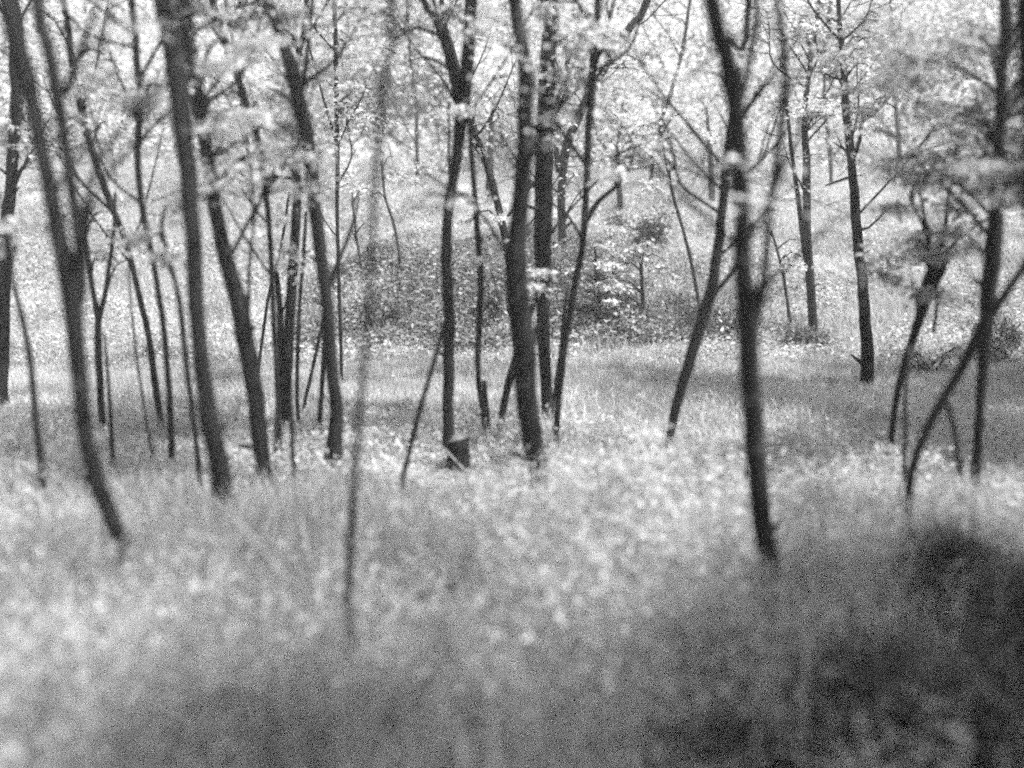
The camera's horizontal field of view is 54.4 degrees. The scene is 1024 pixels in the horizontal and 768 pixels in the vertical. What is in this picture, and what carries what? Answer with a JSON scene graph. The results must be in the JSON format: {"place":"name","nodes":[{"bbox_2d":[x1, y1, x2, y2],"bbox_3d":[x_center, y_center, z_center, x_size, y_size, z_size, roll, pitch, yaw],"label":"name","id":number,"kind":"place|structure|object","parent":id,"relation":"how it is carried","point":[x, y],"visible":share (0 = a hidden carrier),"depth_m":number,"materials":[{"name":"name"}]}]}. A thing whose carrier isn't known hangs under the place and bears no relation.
{"place":"outdoors","nodes":[
{"label":"outdoors","id":0,"kind":"place"},
{"bbox_2d":[0,0,1021,184],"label":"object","id":1,"kind":"structure","parent":0,"point":[635,97],"depth_m":15.88,"materials":[{"name":"white"}]},
{"bbox_2d":[0,0,1023,767],"bbox_3d":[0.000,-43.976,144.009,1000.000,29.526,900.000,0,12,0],"label":"ground","id":2,"kind":"structure","parent":0,"point":[694,240],"depth_m":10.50,"materials":[{"name":"grey plant"}]},
{"bbox_2d":[0,192,49,511],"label":"sapling","id":3,"kind":"object","parent":2,"relation":"on","point":[7,241],"visible":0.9,"depth_m":4.34,"materials":[{"name":"black plant"}]},
{"bbox_2d":[0,0,98,407],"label":"woodland tree","id":4,"kind":"object","parent":2,"relation":"on","point":[14,146],"visible":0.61,"depth_m":6.49,"materials":[{"name":"grey plant"}]},
{"bbox_2d":[0,0,170,427],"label":"sapling","id":5,"kind":"object","parent":2,"relation":"on","point":[81,113],"visible":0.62,"depth_m":5.97,"materials":[{"name":"black plant"}]},
{"bbox_2d":[28,192,161,435],"bbox_3d":[-2.526,-0.428,6.227,0.733,1.531,0.805,0,12,0],"label":"sapling","id":6,"kind":"object","parent":2,"relation":"on","point":[110,252],"visible":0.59,"depth_m":5.91,"materials":[{"name":"black plant"}]},
{"bbox_2d":[103,333,115,470],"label":"sapling","id":7,"kind":"object","parent":2,"relation":"on","point":[111,441],"visible":0.76,"depth_m":5.30,"materials":[{"name":"black plant"}]},
{"bbox_2d":[0,0,256,601],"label":"woodland tree","id":8,"kind":"object","parent":2,"relation":"on","point":[72,271],"visible":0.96,"depth_m":3.43,"materials":[{"name":"black plant"}]},
{"bbox_2d":[34,0,246,466],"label":"sapling","id":9,"kind":"object","parent":2,"relation":"on","point":[126,98],"visible":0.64,"depth_m":5.05,"materials":[{"name":"black plant"}]},
{"bbox_2d":[127,262,153,457],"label":"sapling","id":10,"kind":"object","parent":2,"relation":"on","point":[139,377],"visible":0.8,"depth_m":5.42,"materials":[{"name":"grey plant"}]},
{"bbox_2d":[110,192,215,496],"bbox_3d":[-1.583,-0.123,4.664,0.398,1.604,0.813,-7,14,-30],"label":"sapling","id":11,"kind":"object","parent":2,"relation":"on","point":[164,256],"visible":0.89,"depth_m":4.64,"materials":[{"name":"black plant"}]},
{"bbox_2d":[153,0,239,530],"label":"woodland tree","id":12,"kind":"object","parent":2,"relation":"on","point":[212,429],"visible":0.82,"depth_m":4.14,"materials":[{"name":"black plant"}]},
{"bbox_2d":[148,0,278,203],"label":"slope tree","id":13,"kind":"object","parent":2,"relation":"on","point":[246,137],"visible":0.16,"depth_m":12.60,"materials":[{"name":"grey plant"}]},
{"bbox_2d":[143,0,327,449],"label":"sapling","id":14,"kind":"object","parent":2,"relation":"on","point":[244,95],"visible":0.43,"depth_m":5.46,"materials":[{"name":"grey plant"}]},
{"bbox_2d":[151,672,348,767],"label":"shrub","id":15,"kind":"object","parent":2,"relation":"on","point":[219,692],"visible":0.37,"depth_m":2.64,"materials":[{"name":"grey plant"}]},
{"bbox_2d":[135,0,377,493],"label":"woodland tree","id":16,"kind":"object","parent":2,"relation":"on","point":[204,134],"visible":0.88,"depth_m":4.70,"materials":[{"name":"black plant"}]},
{"bbox_2d":[258,192,290,364],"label":"sapling","id":17,"kind":"object","parent":2,"relation":"on","point":[267,305],"visible":0.53,"depth_m":7.63,"materials":[{"name":"grey plant"}]},
{"bbox_2d":[273,345,279,476],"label":"sapling","id":18,"kind":"object","parent":2,"relation":"on","point":[275,441],"visible":0.79,"depth_m":5.25,"materials":[{"name":"black plant"}]},
{"bbox_2d":[286,345,296,498],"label":"sapling","id":19,"kind":"object","parent":2,"relation":"on","point":[292,439],"visible":0.77,"depth_m":4.70,"materials":[{"name":"black plant"}]},
{"bbox_2d":[194,0,398,429],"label":"multi stem tree","id":20,"kind":"object","parent":2,"relation":"on","point":[289,293],"visible":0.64,"depth_m":6.17,"materials":[{"name":"black plant"}]},
{"bbox_2d":[302,318,321,411],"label":"sapling","id":21,"kind":"object","parent":2,"relation":"on","point":[312,367],"visible":0.59,"depth_m":6.61,"materials":[{"name":"black plant"}]},
{"bbox_2d":[202,0,425,475],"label":"woodland tree","id":22,"kind":"object","parent":2,"relation":"on","point":[334,443],"visible":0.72,"depth_m":5.15,"materials":[{"name":"black plant"}]},
{"bbox_2d":[317,340,324,431],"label":"sapling","id":23,"kind":"object","parent":2,"relation":"on","point":[321,398],"visible":0.41,"depth_m":6.18,"materials":[{"name":"black plant"}]},
{"bbox_2d":[226,0,424,382],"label":"sapling","id":24,"kind":"object","parent":2,"relation":"on","point":[336,88],"visible":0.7,"depth_m":7.32,"materials":[{"name":"grey plant"}]},
{"bbox_2d":[260,0,395,667],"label":"sapling","id":25,"kind":"object","parent":2,"relation":"on","point":[390,59],"visible":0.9,"depth_m":2.99,"materials":[{"name":"grey plant"}]},
{"bbox_2d":[321,173,393,281],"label":"slope tree","id":26,"kind":"object","parent":2,"relation":"on","point":[355,228],"visible":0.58,"depth_m":9.97,"materials":[{"name":"grey plant"}]},
{"bbox_2d":[329,155,447,274],"bbox_3d":[-1.164,-1.709,10.180,1.330,1.258,0.870,0,12,0],"label":"slope tree","id":27,"kind":"object","parent":2,"relation":"on","point":[406,178],"visible":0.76,"depth_m":9.94,"materials":[{"name":"grey plant"}]},
{"bbox_2d":[352,288,431,328],"bbox_3d":[-1.179,-0.685,9.398,0.737,0.392,0.687,8,15,34],"label":"shrub","id":28,"kind":"object","parent":2,"relation":"on","point":[393,311],"visible":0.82,"depth_m":9.34,"materials":[{"name":"grey plant"}]},
{"bbox_2d":[288,0,514,192],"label":"slope tree","id":29,"kind":"object","parent":2,"relation":"on","point":[416,140],"visible":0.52,"depth_m":12.96,"materials":[{"name":"grey plant"}]},
{"bbox_2d":[400,319,446,513],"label":"sapling","id":30,"kind":"object","parent":2,"relation":"on","point":[421,406],"visible":0.78,"depth_m":4.69,"materials":[{"name":"black plant"}]},
{"bbox_2d":[437,442,465,471],"bbox_3d":[-0.329,0.401,5.404,0.159,0.184,0.022,-3,12,-12],"label":"broken branch","id":31,"kind":"object","parent":2,"relation":"on","point":[453,458],"visible":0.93,"depth_m":5.41,"materials":[{"name":"grey wood"}]},
{"bbox_2d":[304,0,607,509],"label":"woodland tree","id":32,"kind":"object","parent":2,"relation":"on","point":[524,333],"visible":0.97,"depth_m":4.52,"materials":[{"name":"black plant"}]},
{"bbox_2d":[446,432,470,470],"bbox_3d":[-0.298,0.392,5.506,0.153,0.261,0.142,0,12,0],"label":"tree stump","id":33,"kind":"object","parent":2,"relation":"on","point":[458,449],"visible":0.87,"depth_m":5.46,"materials":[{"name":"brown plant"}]},
{"bbox_2d":[320,0,625,454],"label":"woodland tree","id":34,"kind":"object","parent":2,"relation":"on","point":[462,92],"visible":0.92,"depth_m":5.41,"materials":[{"name":"grey plant"}]},
{"bbox_2d":[462,283,505,325],"bbox_3d":[-0.252,-0.728,9.333,0.443,0.443,0.431,0,12,0],"label":"shrub","id":35,"kind":"object","parent":2,"relation":"on","point":[490,307],"visible":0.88,"depth_m":9.29,"materials":[{"name":"grey plant"}]},
{"bbox_2d":[482,380,489,432],"bbox_3d":[-0.161,0.178,6.227,0.057,0.408,0.037,0,12,0],"label":"broken dead tree stump","id":36,"kind":"object","parent":2,"relation":"on","point":[485,393],"visible":0.57,"depth_m":6.20,"materials":[{"name":"black wood"}]},
{"bbox_2d":[443,66,538,203],"bbox_3d":[-0.349,-2.692,11.577,0.954,1.861,1.269,-7,14,-30],"label":"slope tree","id":37,"kind":"object","parent":2,"relation":"on","point":[491,142],"visible":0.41,"depth_m":11.60,"materials":[{"name":"grey plant"}]},
{"bbox_2d":[460,121,527,439],"bbox_3d":[-0.168,-0.569,6.009,0.424,1.962,0.324,-10,16,-40],"label":"sapling","id":38,"kind":"object","parent":2,"relation":"on","point":[480,259],"visible":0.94,"depth_m":5.94,"materials":[{"name":"black plant"}]},
{"bbox_2d":[255,215,760,359],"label":"mound undergrowth","id":39,"kind":"object","parent":2,"relation":"on","point":[394,331],"visible":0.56,"depth_m":9.49,"materials":[{"name":"grey plant"}]},
{"bbox_2d":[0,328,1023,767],"bbox_3d":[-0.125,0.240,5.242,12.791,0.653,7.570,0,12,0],"label":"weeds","id":40,"kind":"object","parent":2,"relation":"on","point":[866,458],"visible":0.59,"depth_m":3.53,"materials":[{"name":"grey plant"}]},
{"bbox_2d":[886,463,930,473],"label":"broken branch","id":41,"kind":"object","parent":40,"relation":"on","point":[894,466],"visible":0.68,"depth_m":5.01,"materials":[{"name":"grey wood"}]},
{"bbox_2d":[0,137,1023,362],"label":"bank undergrowth","id":42,"kind":"object","parent":2,"relation":"on","point":[499,166],"visible":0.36,"depth_m":10.95,"materials":[{"name":"grey plant"}]},
{"bbox_2d":[427,0,601,261],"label":"woodland tree","id":43,"kind":"object","parent":2,"relation":"on","point":[500,217],"visible":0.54,"depth_m":7.61,"materials":[{"name":"grey plant"}]},
{"bbox_2d":[496,292,537,436],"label":"sapling","id":44,"kind":"object","parent":2,"relation":"on","point":[508,383],"visible":0.41,"depth_m":6.13,"materials":[{"name":"black plant"}]},
{"bbox_2d":[426,0,692,450],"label":"woodland tree","id":45,"kind":"object","parent":2,"relation":"on","point":[606,49],"visible":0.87,"depth_m":5.52,"materials":[{"name":"grey plant"}]},
{"bbox_2d":[553,281,568,406],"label":"sapling","id":46,"kind":"object","parent":2,"relation":"on","point":[563,316],"visible":0.61,"depth_m":6.37,"materials":[{"name":"black plant"}]},
{"bbox_2d":[467,0,670,422],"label":"woodland tree","id":47,"kind":"object","parent":2,"relation":"on","point":[543,184],"visible":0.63,"depth_m":6.14,"materials":[{"name":"black plant"}]},
{"bbox_2d":[565,240,620,318],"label":"sapling","id":48,"kind":"object","parent":2,"relation":"on","point":[605,285],"visible":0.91,"depth_m":9.15,"materials":[{"name":"grey plant"}]},
{"bbox_2d":[482,0,727,250],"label":"woodland tree","id":49,"kind":"object","parent":2,"relation":"on","point":[563,226],"visible":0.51,"depth_m":10.06,"materials":[{"name":"grey plant"}]},
{"bbox_2d":[584,109,660,214],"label":"slope tree","id":50,"kind":"object","parent":2,"relation":"on","point":[619,197],"visible":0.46,"depth_m":11.68,"materials":[{"name":"grey plant"}]},
{"bbox_2d":[599,237,673,312],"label":"sapling","id":51,"kind":"object","parent":2,"relation":"on","point":[640,258],"visible":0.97,"depth_m":9.15,"materials":[{"name":"white plant"}]},
{"bbox_2d":[608,305,665,340],"bbox_3d":[1.126,-0.517,9.064,0.559,0.394,0.682,0,12,0],"label":"shrub","id":52,"kind":"object","parent":2,"relation":"on","point":[638,318],"visible":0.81,"depth_m":9.02,"materials":[{"name":"grey plant"}]},
{"bbox_2d":[601,203,686,248],"bbox_3d":[1.377,-1.654,10.522,0.890,0.504,0.572,0,12,0],"label":"shrub","id":53,"kind":"object","parent":2,"relation":"on","point":[654,231],"visible":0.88,"depth_m":10.48,"materials":[{"name":"grey plant"}]},
{"bbox_2d":[618,106,699,308],"bbox_3d":[1.257,-1.488,8.959,0.790,1.957,1.228,5,13,20],"label":"slope tree","id":54,"kind":"object","parent":2,"relation":"on","point":[660,122],"visible":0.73,"depth_m":9.14,"materials":[{"name":"grey plant"}]},
{"bbox_2d":[572,0,803,185],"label":"slope tree","id":55,"kind":"object","parent":2,"relation":"on","point":[684,41],"visible":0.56,"depth_m":12.43,"materials":[{"name":"grey plant"}]},
{"bbox_2d":[513,0,895,621],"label":"woodland tree","id":56,"kind":"object","parent":2,"relation":"on","point":[750,302],"visible":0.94,"depth_m":3.35,"materials":[{"name":"black plant"}]},
{"bbox_2d":[645,98,772,201],"bbox_3d":[2.430,-2.579,12.155,1.607,1.770,0.861,0,12,0],"label":"slope tree","id":57,"kind":"object","parent":2,"relation":"on","point":[711,187],"visible":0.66,"depth_m":12.11,"materials":[{"name":"grey plant"}]},
{"bbox_2d":[708,312,736,341],"bbox_3d":[1.996,-0.522,9.230,0.368,0.289,0.392,8,14,34],"label":"shrub","id":58,"kind":"object","parent":2,"relation":"on","point":[729,324],"visible":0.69,"depth_m":9.17,"materials":[{"name":"grey plant"}]},
{"bbox_2d":[619,682,839,767],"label":"shrub","id":59,"kind":"object","parent":2,"relation":"on","point":[735,732],"visible":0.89,"depth_m":2.66,"materials":[{"name":"grey plant"}]},
{"bbox_2d":[573,0,887,455],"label":"woodland tree","id":60,"kind":"object","parent":2,"relation":"on","point":[713,288],"visible":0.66,"depth_m":5.37,"materials":[{"name":"black plant"}]},
{"bbox_2d":[751,215,841,326],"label":"slope tree","id":61,"kind":"object","parent":2,"relation":"on","point":[781,259],"visible":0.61,"depth_m":9.42,"materials":[{"name":"grey plant"}]},
{"bbox_2d":[727,0,880,186],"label":"slope tree","id":62,"kind":"object","parent":2,"relation":"on","point":[826,127],"visible":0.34,"depth_m":13.45,"materials":[{"name":"grey plant"}]},
{"bbox_2d":[771,320,843,352],"bbox_3d":[2.708,-0.404,9.114,0.667,0.350,0.483,0,12,0],"label":"shrub","id":63,"kind":"object","parent":2,"relation":"on","point":[812,337],"visible":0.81,"depth_m":9.08,"materials":[{"name":"grey plant"}]},
{"bbox_2d":[724,0,909,333],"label":"woodland tree","id":64,"kind":"object","parent":2,"relation":"on","point":[804,223],"visible":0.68,"depth_m":8.89,"materials":[{"name":"black plant"}]},
{"bbox_2d":[694,604,1023,767],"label":"shrub","id":65,"kind":"object","parent":2,"relation":"on","point":[873,670],"visible":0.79,"depth_m":2.66,"materials":[{"name":"black plant"}]},
{"bbox_2d":[762,0,992,384],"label":"woodland tree","id":66,"kind":"object","parent":2,"relation":"on","point":[864,112],"visible":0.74,"depth_m":7.15,"materials":[{"name":"grey plant"}]},
{"bbox_2d":[900,345,911,500],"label":"sapling","id":67,"kind":"object","parent":2,"relation":"on","point":[905,426],"visible":0.77,"depth_m":4.60,"materials":[{"name":"grey plant"}]},
{"bbox_2d":[823,0,992,179],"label":"slope tree","id":68,"kind":"object","parent":2,"relation":"on","point":[897,124],"visible":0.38,"depth_m":14.30,"materials":[{"name":"grey plant"}]},
{"bbox_2d":[874,336,967,372],"bbox_3d":[3.383,-0.218,8.243,0.820,0.366,0.602,0,12,0],"label":"shrub","id":69,"kind":"object","parent":2,"relation":"on","point":[922,362],"visible":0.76,"depth_m":8.13,"materials":[{"name":"grey plant"}]},
{"bbox_2d":[845,128,1007,470],"bbox_3d":[2.130,-0.359,5.133,0.794,1.876,1.124,5,13,22],"label":"woodland tree","id":70,"kind":"object","parent":2,"relation":"on","point":[933,255],"visible":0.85,"depth_m":5.02,"materials":[{"name":"grey plant"}]},
{"bbox_2d":[844,0,1023,501],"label":"woodland tree","id":71,"kind":"object","parent":2,"relation":"on","point":[1003,111],"visible":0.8,"depth_m":4.62,"materials":[{"name":"grey plant"}]},
{"bbox_2d":[872,516,1023,644],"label":"shrub","id":72,"kind":"object","parent":2,"relation":"on","point":[972,551],"visible":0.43,"depth_m":3.51,"materials":[{"name":"black plant"}]},
{"bbox_2d":[888,0,1023,377],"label":"woodland tree","id":73,"kind":"object","parent":2,"relation":"on","point":[1018,11],"visible":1,"depth_m":2.52,"materials":[{"name":"black plant"}]},
{"bbox_2d":[897,156,1023,561],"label":"woodland tree","id":74,"kind":"object","parent":2,"relation":"on","point":[1009,199],"visible":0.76,"depth_m":3.93,"materials":[{"name":"black plant"}]},
{"bbox_2d":[950,548,1023,678],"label":"shrub","id":75,"kind":"object","parent":2,"relation":"on","point":[1009,614],"visible":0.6,"depth_m":3.10,"materials":[{"name":"black plant"}]},
{"bbox_2d":[960,308,1023,360],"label":"shrub","id":76,"kind":"object","parent":2,"relation":"on","point":[998,343],"visible":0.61,"depth_m":8.60,"materials":[{"name":"grey plant"}]}
]}

